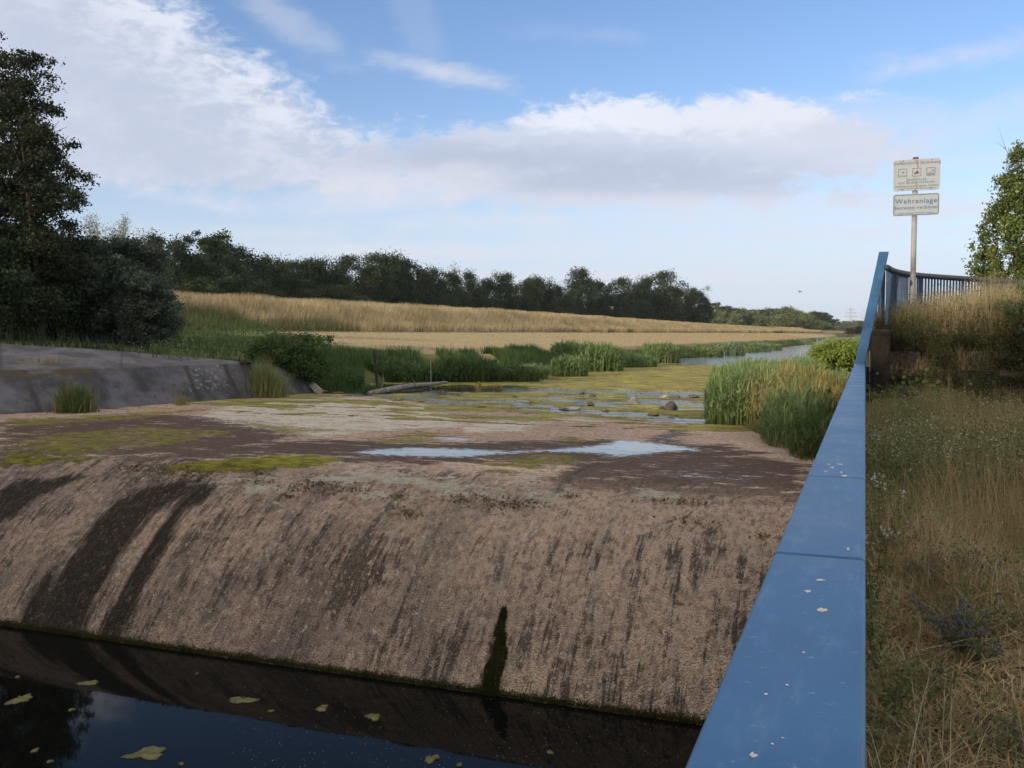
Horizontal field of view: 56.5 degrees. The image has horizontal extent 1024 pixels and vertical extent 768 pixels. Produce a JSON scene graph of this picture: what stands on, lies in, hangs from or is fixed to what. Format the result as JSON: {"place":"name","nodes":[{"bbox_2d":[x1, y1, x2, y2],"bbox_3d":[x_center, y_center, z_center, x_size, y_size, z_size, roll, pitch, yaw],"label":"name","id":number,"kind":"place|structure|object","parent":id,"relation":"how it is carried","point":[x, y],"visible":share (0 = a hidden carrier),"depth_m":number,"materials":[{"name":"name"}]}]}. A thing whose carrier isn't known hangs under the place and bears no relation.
{"place":"outdoors","nodes":[
{"label":"outdoors","id":0,"kind":"place"},
{"bbox_2d":[0,626,702,767],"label":"water","id":1,"kind":"structure","parent":0,"point":[135,698],"depth_m":12.53,"materials":[{"name":"black liquid"}]},
{"bbox_2d":[120,746,165,759],"bbox_3d":[-4.453,4.480,11.592,0.473,0.018,0.369,0,3,9],"label":"algae pad","id":2,"kind":"object","parent":1,"relation":"on","point":[151,753],"visible":1,"depth_m":11.53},
{"bbox_2d":[0,303,1023,767],"bbox_3d":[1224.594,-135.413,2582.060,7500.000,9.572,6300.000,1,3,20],"label":"ground","id":3,"kind":"structure","parent":0,"point":[370,377],"depth_m":71.59,"materials":[{"name":"plant"}]},
{"bbox_2d":[0,85,67,327],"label":"alder tree","id":4,"kind":"object","parent":3,"relation":"on","point":[11,136],"visible":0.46,"depth_m":43.56,"materials":[{"name":"green plant"}]},
{"bbox_2d":[0,223,80,341],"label":"thicket shrub","id":5,"kind":"object","parent":3,"relation":"on","point":[13,313],"visible":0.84,"depth_m":41.54,"materials":[{"name":"green plant"}]},
{"bbox_2d":[0,107,93,339],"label":"alder tree","id":6,"kind":"object","parent":3,"relation":"on","point":[38,138],"visible":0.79,"depth_m":42.90,"materials":[{"name":"green plant"}]},
{"bbox_2d":[0,31,100,337],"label":"alder tree","id":7,"kind":"object","parent":3,"relation":"on","point":[12,87],"visible":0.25,"depth_m":45.65,"materials":[{"name":"green plant"}]},
{"bbox_2d":[1,219,118,340],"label":"thicket shrub","id":8,"kind":"object","parent":3,"relation":"on","point":[69,326],"visible":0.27,"depth_m":45.39,"materials":[{"name":"green plant"}]},
{"bbox_2d":[0,306,160,357],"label":"shade weeds","id":9,"kind":"object","parent":3,"relation":"on","point":[87,340],"visible":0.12,"depth_m":40.87,"materials":[{"name":"plant"}]},
{"bbox_2d":[47,223,116,340],"bbox_3d":[-21.657,-4.736,48.568,5.866,6.686,5.804,1,3,20],"label":"thicket shrub","id":10,"kind":"object","parent":3,"relation":"on","point":[108,329],"visible":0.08,"depth_m":47.52,"materials":[{"name":"green plant"}]},
{"bbox_2d":[80,213,146,258],"bbox_3d":[-25.974,-7.159,61.855,4.269,8.162,4.722,0,3,-6],"label":"pale willow","id":11,"kind":"object","parent":3,"relation":"on","point":[92,225],"visible":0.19,"depth_m":61.22,"materials":[{"name":"green plant"}]},
{"bbox_2d":[62,233,188,342],"bbox_3d":[-19.505,-4.272,47.578,6.554,6.580,6.544,1,3,20],"label":"willow bush","id":12,"kind":"object","parent":3,"relation":"on","point":[136,251],"visible":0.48,"depth_m":46.81,"materials":[{"name":"green plant"}]},
{"bbox_2d":[104,265,192,345],"bbox_3d":[-17.578,-3.476,45.881,4.550,4.669,4.394,1,3,20],"label":"willow bush","id":13,"kind":"object","parent":3,"relation":"on","point":[137,310],"visible":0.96,"depth_m":45.28,"materials":[{"name":"green plant"}]},
{"bbox_2d":[0,344,322,413],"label":"bank paving","id":14,"kind":"structure","parent":3,"relation":"on","point":[151,380],"depth_m":34.06,"materials":[{"name":"concrete"}]},
{"bbox_2d":[240,355,276,390],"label":"grass tuft","id":15,"kind":"object","parent":14,"relation":"on","point":[267,367],"visible":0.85,"depth_m":37.53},
{"bbox_2d":[239,332,310,368],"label":"bank shrub","id":16,"kind":"object","parent":14,"relation":"on","point":[271,345],"visible":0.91,"depth_m":40.77,"materials":[{"name":"green plant"}]},
{"bbox_2d":[253,322,342,375],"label":"bank shrub","id":17,"kind":"object","parent":14,"relation":"on","point":[308,339],"visible":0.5,"depth_m":41.54,"materials":[{"name":"green plant"}]},
{"bbox_2d":[138,227,194,287],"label":"tree","id":18,"kind":"object","parent":3,"relation":"on","point":[151,237],"visible":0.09,"depth_m":115.25,"materials":[{"name":"green plant"}]},
{"bbox_2d":[165,233,208,283],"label":"tree","id":19,"kind":"object","parent":3,"relation":"on","point":[190,259],"visible":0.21,"depth_m":117.66,"materials":[{"name":"green plant"}]},
{"bbox_2d":[180,228,238,271],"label":"open tree","id":20,"kind":"object","parent":3,"relation":"on","point":[211,244],"visible":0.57,"depth_m":123.98,"materials":[{"name":"green plant"}]},
{"bbox_2d":[182,273,237,295],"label":"wood tree","id":21,"kind":"object","parent":3,"relation":"on","point":[212,286],"visible":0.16,"depth_m":115.19,"materials":[{"name":"green plant"}]},
{"bbox_2d":[181,250,242,283],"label":"tree","id":22,"kind":"object","parent":3,"relation":"on","point":[212,272],"visible":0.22,"depth_m":119.11,"materials":[{"name":"green plant"}]},
{"bbox_2d":[145,294,286,368],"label":"bank weeds","id":23,"kind":"object","parent":3,"relation":"on","point":[207,349],"visible":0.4,"depth_m":52.04,"materials":[{"name":"plant"}]},
{"bbox_2d":[204,250,255,293],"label":"tree","id":24,"kind":"object","parent":3,"relation":"on","point":[237,267],"visible":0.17,"depth_m":124.22,"materials":[{"name":"green plant"}]},
{"bbox_2d":[206,274,260,301],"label":"wood tree","id":25,"kind":"object","parent":3,"relation":"on","point":[239,285],"visible":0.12,"depth_m":117.91,"materials":[{"name":"green plant"}]},
{"bbox_2d":[219,243,282,290],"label":"tree","id":26,"kind":"object","parent":3,"relation":"on","point":[254,267],"visible":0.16,"depth_m":129.43,"materials":[{"name":"green plant"}]},
{"bbox_2d":[231,271,277,298],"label":"wood tree","id":27,"kind":"object","parent":3,"relation":"on","point":[250,280],"visible":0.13,"depth_m":122.11,"materials":[{"name":"green plant"}]},
{"bbox_2d":[241,250,291,295],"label":"tree","id":28,"kind":"object","parent":3,"relation":"on","point":[278,275],"visible":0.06,"depth_m":134.15,"materials":[{"name":"green plant"}]},
{"bbox_2d":[268,254,312,294],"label":"tree","id":29,"kind":"object","parent":3,"relation":"on","point":[289,272],"visible":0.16,"depth_m":139.34,"materials":[{"name":"green plant"}]},
{"bbox_2d":[273,277,329,301],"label":"wood tree","id":30,"kind":"object","parent":3,"relation":"on","point":[297,288],"visible":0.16,"depth_m":135.59,"materials":[{"name":"green plant"}]},
{"bbox_2d":[286,256,332,299],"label":"tree","id":31,"kind":"object","parent":3,"relation":"on","point":[306,264],"visible":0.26,"depth_m":144.02,"materials":[{"name":"green plant"}]},
{"bbox_2d":[285,349,339,383],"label":"bank shrub","id":32,"kind":"object","parent":3,"relation":"on","point":[313,368],"visible":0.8,"depth_m":41.57,"materials":[{"name":"green plant"}]},
{"bbox_2d":[297,255,340,297],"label":"tree","id":33,"kind":"object","parent":3,"relation":"on","point":[324,274],"visible":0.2,"depth_m":147.26,"materials":[{"name":"green plant"}]},
{"bbox_2d":[311,259,356,296],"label":"tree","id":34,"kind":"object","parent":3,"relation":"on","point":[338,278],"visible":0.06,"depth_m":148.35,"materials":[{"name":"green plant"}]},
{"bbox_2d":[313,282,374,303],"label":"wood tree","id":35,"kind":"object","parent":3,"relation":"on","point":[342,290],"visible":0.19,"depth_m":143.60,"materials":[{"name":"green plant"}]},
{"bbox_2d":[326,252,382,302],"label":"tree","id":36,"kind":"object","parent":3,"relation":"on","point":[347,262],"visible":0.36,"depth_m":155.29,"materials":[{"name":"green plant"}]},
{"bbox_2d":[351,248,421,303],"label":"tree","id":37,"kind":"object","parent":3,"relation":"on","point":[385,262],"visible":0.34,"depth_m":165.62,"materials":[{"name":"green plant"}]},
{"bbox_2d":[379,274,416,306],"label":"tree","id":38,"kind":"object","parent":3,"relation":"on","point":[398,293],"visible":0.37,"depth_m":162.75,"materials":[{"name":"green plant"}]},
{"bbox_2d":[0,393,814,724],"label":"weir","id":39,"kind":"object","parent":3,"relation":"on","point":[600,591],"visible":0.77,"depth_m":16.04,"materials":[{"name":"concrete"}]},
{"bbox_2d":[41,381,109,413],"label":"grass tuft","id":40,"kind":"object","parent":39,"relation":"on","point":[78,400],"visible":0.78,"depth_m":30.09,"materials":[{"name":"plant"}]},
{"bbox_2d":[242,367,294,398],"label":"grass tuft","id":41,"kind":"object","parent":39,"relation":"on","point":[276,391],"visible":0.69,"depth_m":37.62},
{"bbox_2d":[103,402,778,538],"bbox_3d":[-4.128,1.459,25.425,11.063,0.716,25.491,-1,3,-12],"label":"dried weed","id":42,"kind":"object","parent":39,"relation":"on","point":[411,514],"visible":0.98,"depth_m":16.81,"materials":[{"name":"plant"}]},
{"bbox_2d":[247,342,567,389],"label":"water edge weeds","id":43,"kind":"object","parent":3,"relation":"on","point":[519,354],"visible":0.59,"depth_m":54.44,"materials":[{"name":"plant"}]},
{"bbox_2d":[395,257,441,303],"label":"tree","id":44,"kind":"object","parent":3,"relation":"on","point":[419,271],"visible":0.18,"depth_m":172.70,"materials":[{"name":"green plant"}]},
{"bbox_2d":[415,264,453,305],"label":"tree","id":45,"kind":"object","parent":3,"relation":"on","point":[441,285],"visible":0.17,"depth_m":180.01,"materials":[{"name":"green plant"}]},
{"bbox_2d":[440,266,468,308],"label":"tree","id":46,"kind":"object","parent":3,"relation":"on","point":[456,280],"visible":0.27,"depth_m":185.84,"materials":[{"name":"green plant"}]},
{"bbox_2d":[454,268,489,307],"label":"tree","id":47,"kind":"object","parent":3,"relation":"on","point":[475,291],"visible":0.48,"depth_m":193.51,"materials":[{"name":"green plant"}]},
{"bbox_2d":[176,303,782,332],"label":"green dyke grass","id":48,"kind":"structure","parent":3,"relation":"on","point":[218,317],"depth_m":74.95,"materials":[{"name":"plant"}]},
{"bbox_2d":[476,275,509,309],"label":"tree","id":49,"kind":"object","parent":3,"relation":"on","point":[487,285],"visible":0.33,"depth_m":199.45,"materials":[{"name":"green plant"}]},
{"bbox_2d":[172,290,823,332],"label":"dyke grass","id":50,"kind":"structure","parent":3,"relation":"on","point":[472,316],"depth_m":112.78,"materials":[{"name":"plant"}]},
{"bbox_2d":[491,269,523,310],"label":"tree","id":51,"kind":"object","parent":3,"relation":"on","point":[507,283],"visible":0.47,"depth_m":205.73,"materials":[{"name":"green plant"}]},
{"bbox_2d":[206,330,809,352],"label":"stubble","id":52,"kind":"object","parent":3,"relation":"on","point":[742,336],"visible":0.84,"depth_m":107.64,"materials":[{"name":"plant"}]},
{"bbox_2d":[505,277,546,311],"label":"tree","id":53,"kind":"object","parent":3,"relation":"on","point":[525,299],"visible":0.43,"depth_m":213.11,"materials":[{"name":"green plant"}]},
{"bbox_2d":[519,274,567,312],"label":"tree","id":54,"kind":"object","parent":3,"relation":"on","point":[549,298],"visible":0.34,"depth_m":220.07,"materials":[{"name":"green plant"}]},
{"bbox_2d":[549,281,579,310],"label":"tree","id":55,"kind":"object","parent":3,"relation":"on","point":[565,301],"visible":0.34,"depth_m":227.58,"materials":[{"name":"green plant"}]},
{"bbox_2d":[561,266,601,315],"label":"tree","id":56,"kind":"object","parent":3,"relation":"on","point":[583,285],"visible":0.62,"depth_m":234.09,"materials":[{"name":"green plant"}]},
{"bbox_2d":[585,277,616,315],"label":"tree","id":57,"kind":"object","parent":3,"relation":"on","point":[603,301],"visible":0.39,"depth_m":242.53,"materials":[{"name":"green plant"}]},
{"bbox_2d":[600,275,647,318],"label":"tree","id":58,"kind":"object","parent":3,"relation":"on","point":[621,301],"visible":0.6,"depth_m":249.86,"materials":[{"name":"green plant"}]},
{"bbox_2d":[620,280,657,316],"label":"tree","id":59,"kind":"object","parent":3,"relation":"on","point":[637,297],"visible":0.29,"depth_m":258.67,"materials":[{"name":"green plant"}]},
{"bbox_2d":[499,339,802,366],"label":"bank grass","id":60,"kind":"structure","parent":3,"relation":"on","point":[786,342],"depth_m":145.70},
{"bbox_2d":[632,268,693,321],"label":"tree","id":61,"kind":"object","parent":3,"relation":"on","point":[665,277],"visible":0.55,"depth_m":267.08,"materials":[{"name":"green plant"}]},
{"bbox_2d":[664,286,698,320],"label":"tree","id":62,"kind":"object","parent":3,"relation":"on","point":[688,297],"visible":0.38,"depth_m":278.85,"materials":[{"name":"green plant"}]},
{"bbox_2d":[683,285,714,322],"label":"tree","id":63,"kind":"object","parent":3,"relation":"on","point":[700,294],"visible":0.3,"depth_m":285.13,"materials":[{"name":"green plant"}]},
{"bbox_2d":[767,305,803,326],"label":"tree","id":64,"kind":"object","parent":3,"relation":"on","point":[787,313],"visible":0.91,"depth_m":496.97,"materials":[{"name":"green plant"}]},
{"bbox_2d":[738,372,836,448],"bbox_3d":[7.030,0.583,23.704,2.674,1.755,6.600,1,3,20],"label":"reed clump","id":65,"kind":"object","parent":3,"relation":"on","point":[772,426],"visible":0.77,"depth_m":21.98,"materials":[{"name":"plant"}]},
{"bbox_2d":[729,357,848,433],"bbox_3d":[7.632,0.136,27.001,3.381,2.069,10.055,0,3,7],"label":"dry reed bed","id":66,"kind":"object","parent":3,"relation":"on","point":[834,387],"visible":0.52,"depth_m":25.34,"materials":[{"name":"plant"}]},
{"bbox_2d":[774,408,833,460],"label":"reed clump","id":67,"kind":"object","parent":3,"relation":"on","point":[810,432],"visible":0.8,"depth_m":19.58,"materials":[{"name":"plant"}]},
{"bbox_2d":[812,338,859,370],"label":"leafy bush","id":68,"kind":"object","parent":3,"relation":"on","point":[840,356],"visible":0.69,"depth_m":30.52,"materials":[{"name":"green plant"}]},
{"bbox_2d":[865,469,908,544],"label":"white weed","id":69,"kind":"object","parent":3,"relation":"on","point":[881,501],"visible":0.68,"depth_m":6.29,"materials":[{"name":"green plant"}]},
{"bbox_2d":[795,367,994,414],"bbox_3d":[6.669,0.172,16.747,3.267,0.924,1.350,1,3,20],"label":"bramble","id":70,"kind":"object","parent":3,"relation":"on","point":[913,387],"visible":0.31,"depth_m":16.57,"materials":[{"name":"green plant"}]},
{"bbox_2d":[776,364,1023,767],"bbox_3d":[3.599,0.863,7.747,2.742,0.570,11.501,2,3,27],"label":"bleached stalks","id":71,"kind":"object","parent":3,"relation":"on","point":[979,738],"visible":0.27,"depth_m":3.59,"materials":[{"name":"plant"}]},
{"bbox_2d":[865,390,1023,484],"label":"white blossoms","id":72,"kind":"object","parent":71,"relation":"on","point":[948,434],"visible":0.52,"depth_m":9.46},
{"bbox_2d":[865,422,1023,767],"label":"straw mat","id":73,"kind":"object","parent":3,"relation":"on","point":[965,667],"visible":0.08,"depth_m":4.25,"materials":[{"name":"plant"}]},
{"bbox_2d":[866,525,899,615],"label":"white weed","id":74,"kind":"object","parent":73,"relation":"on","point":[871,585],"visible":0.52,"depth_m":4.93,"materials":[{"name":"green plant"}]},
{"bbox_2d":[866,574,913,672],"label":"white weed","id":75,"kind":"object","parent":73,"relation":"on","point":[871,635],"visible":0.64,"depth_m":4.14,"materials":[{"name":"green plant"}]},
{"bbox_2d":[866,639,929,727],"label":"white weed","id":76,"kind":"object","parent":73,"relation":"on","point":[904,685],"visible":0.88,"depth_m":3.60,"materials":[{"name":"green plant"}]},
{"bbox_2d":[906,585,997,658],"bbox_3d":[2.061,1.114,4.384,0.378,0.315,0.320,-2,3,-27],"label":"bugloss plant","id":77,"kind":"object","parent":73,"relation":"on","point":[951,637],"visible":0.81,"depth_m":4.39,"materials":[{"name":"green plant"}]},
{"bbox_2d":[949,612,1009,666],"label":"bugloss plant","id":78,"kind":"object","parent":73,"relation":"on","point":[979,650],"visible":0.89,"depth_m":4.26,"materials":[{"name":"green plant"}]},
{"bbox_2d":[865,389,1023,512],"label":"tall weeds","id":79,"kind":"object","parent":3,"relation":"on","point":[875,441],"visible":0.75,"depth_m":9.40,"materials":[{"name":"green plant"}]},
{"bbox_2d":[865,372,1023,767],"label":"green weeds","id":80,"kind":"object","parent":3,"relation":"on","point":[883,716],"visible":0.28,"depth_m":6.11,"materials":[{"name":"green plant"}]},
{"bbox_2d":[865,426,1023,767],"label":"leafy clumps","id":81,"kind":"object","parent":3,"relation":"on","point":[940,670],"visible":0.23,"depth_m":3.64,"materials":[{"name":"plant"}]},
{"bbox_2d":[869,329,1023,412],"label":"raised masonry platform","id":82,"kind":"structure","parent":3,"relation":"on","point":[881,357],"depth_m":16.82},
{"bbox_2d":[893,157,940,338],"bbox_3d":[7.648,-2.425,18.081,0.822,3.720,0.138,1,3,20],"label":"warning sign","id":83,"kind":"object","parent":82,"relation":"on","point":[914,175],"visible":1,"depth_m":17.98,"materials":[{"name":"metal"}]},
{"bbox_2d":[857,321,1023,407],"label":"step creepers","id":84,"kind":"object","parent":82,"relation":"attached to","point":[956,381],"visible":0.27,"depth_m":16.76,"materials":[{"name":"plant"}]},
{"bbox_2d":[858,273,1023,336],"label":"platform grass","id":85,"kind":"structure","parent":82,"relation":"on","point":[972,295],"depth_m":17.56,"materials":[{"name":"plant"}]},
{"bbox_2d":[861,312,1023,406],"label":"tall grass","id":86,"kind":"structure","parent":82,"relation":"on","point":[959,364],"depth_m":16.99,"materials":[{"name":"plant"}]},
{"bbox_2d":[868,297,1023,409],"bbox_3d":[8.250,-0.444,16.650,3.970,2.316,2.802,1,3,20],"label":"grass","id":87,"kind":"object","parent":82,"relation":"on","point":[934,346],"visible":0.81,"depth_m":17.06,"materials":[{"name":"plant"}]},
{"bbox_2d":[876,383,1023,551],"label":"tall straw","id":88,"kind":"object","parent":3,"relation":"on","point":[971,469],"visible":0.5,"depth_m":7.55,"materials":[{"name":"plant"}]},
{"bbox_2d":[884,265,1023,325],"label":"curved railing","id":89,"kind":"object","parent":3,"relation":"on","point":[898,283],"visible":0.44,"depth_m":19.95,"materials":[{"name":"metal"}]},
{"bbox_2d":[961,128,1023,294],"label":"young poplar","id":90,"kind":"object","parent":3,"relation":"on","point":[1010,182],"visible":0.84,"depth_m":23.20,"materials":[{"name":"green plant"}]},
{"bbox_2d":[984,280,1023,336],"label":"hawthorn bush","id":91,"kind":"object","parent":3,"relation":"on","point":[1014,311],"visible":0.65,"depth_m":17.06,"materials":[{"name":"green plant"}]},
{"bbox_2d":[0,0,1023,321],"label":"sky","id":92,"kind":"structure","parent":0,"point":[748,150],"materials":[{"name":"blue"}]},
{"bbox_2d":[322,344,812,424],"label":"river","id":93,"kind":"structure","parent":0,"point":[789,351],"depth_m":41.19,"materials":[{"name":"grey liquid"}]},
{"bbox_2d":[367,381,447,393],"bbox_3d":[-4.617,0.119,43.399,0.254,0.507,6.408,2,3,27],"label":"log","id":94,"kind":"object","parent":93,"relation":"in","point":[398,387],"visible":0.97,"depth_m":42.78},
{"bbox_2d":[348,350,470,382],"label":"reed clump","id":95,"kind":"object","parent":93,"relation":"in","point":[412,371],"visible":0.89,"depth_m":50.34,"materials":[{"name":"plant"}]},
{"bbox_2d":[105,363,752,431],"bbox_3d":[6.009,-0.360,54.903,21.319,0.122,57.240,1,3,20],"label":"floating algae","id":96,"kind":"object","parent":93,"relation":"on","point":[633,379],"visible":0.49,"depth_m":37.20,"materials":[{"name":"plant"}]},
{"bbox_2d":[426,350,504,381],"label":"reed clump","id":97,"kind":"object","parent":93,"relation":"in","point":[477,372],"visible":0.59,"depth_m":50.56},
{"bbox_2d":[480,363,544,381],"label":"reed clump","id":98,"kind":"object","parent":93,"relation":"in","point":[513,374],"visible":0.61,"depth_m":50.60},
{"bbox_2d":[546,353,589,376],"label":"reed clump","id":99,"kind":"object","parent":93,"relation":"in","point":[575,365],"visible":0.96,"depth_m":56.77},
{"bbox_2d":[549,338,635,371],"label":"reed clump","id":100,"kind":"object","parent":93,"relation":"in","point":[608,357],"visible":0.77,"depth_m":64.22,"materials":[{"name":"plant"}]},
{"bbox_2d":[623,349,657,367],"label":"reed clump","id":101,"kind":"object","parent":93,"relation":"in","point":[640,360],"visible":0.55,"depth_m":72.20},
{"bbox_2d":[641,341,688,361],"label":"reed clump","id":102,"kind":"object","parent":93,"relation":"in","point":[665,351],"visible":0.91,"depth_m":88.24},
{"bbox_2d":[689,344,724,355],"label":"reed clump","id":103,"kind":"object","parent":93,"relation":"in","point":[701,350],"visible":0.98,"depth_m":110.90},
{"bbox_2d":[679,358,775,425],"bbox_3d":[6.777,0.190,29.000,3.910,1.978,5.893,1,3,20],"label":"reed clump","id":104,"kind":"object","parent":93,"relation":"in","point":[717,395],"visible":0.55,"depth_m":27.32,"materials":[{"name":"plant"}]},
{"bbox_2d":[712,340,746,353],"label":"reed clump","id":105,"kind":"object","parent":93,"relation":"in","point":[732,348],"visible":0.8,"depth_m":120.93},
{"bbox_2d":[692,351,869,424],"bbox_3d":[9.300,-0.638,34.675,6.120,2.888,19.019,1,3,14],"label":"reed bed","id":106,"kind":"object","parent":93,"relation":"in","point":[810,362],"visible":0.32,"depth_m":29.13,"materials":[{"name":"plant"}]},
{"bbox_3d":[2.266,3.997,6.741,0.400,5.500,25.800,1,3,20],"label":"abutment wall","id":107,"kind":"object","parent":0,"visible":0},
{"bbox_2d":[685,252,888,767],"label":"blue railing","id":108,"kind":"object","parent":107,"relation":"on","point":[791,692],"visible":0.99,"depth_m":1.39,"materials":[{"name":"metal"}]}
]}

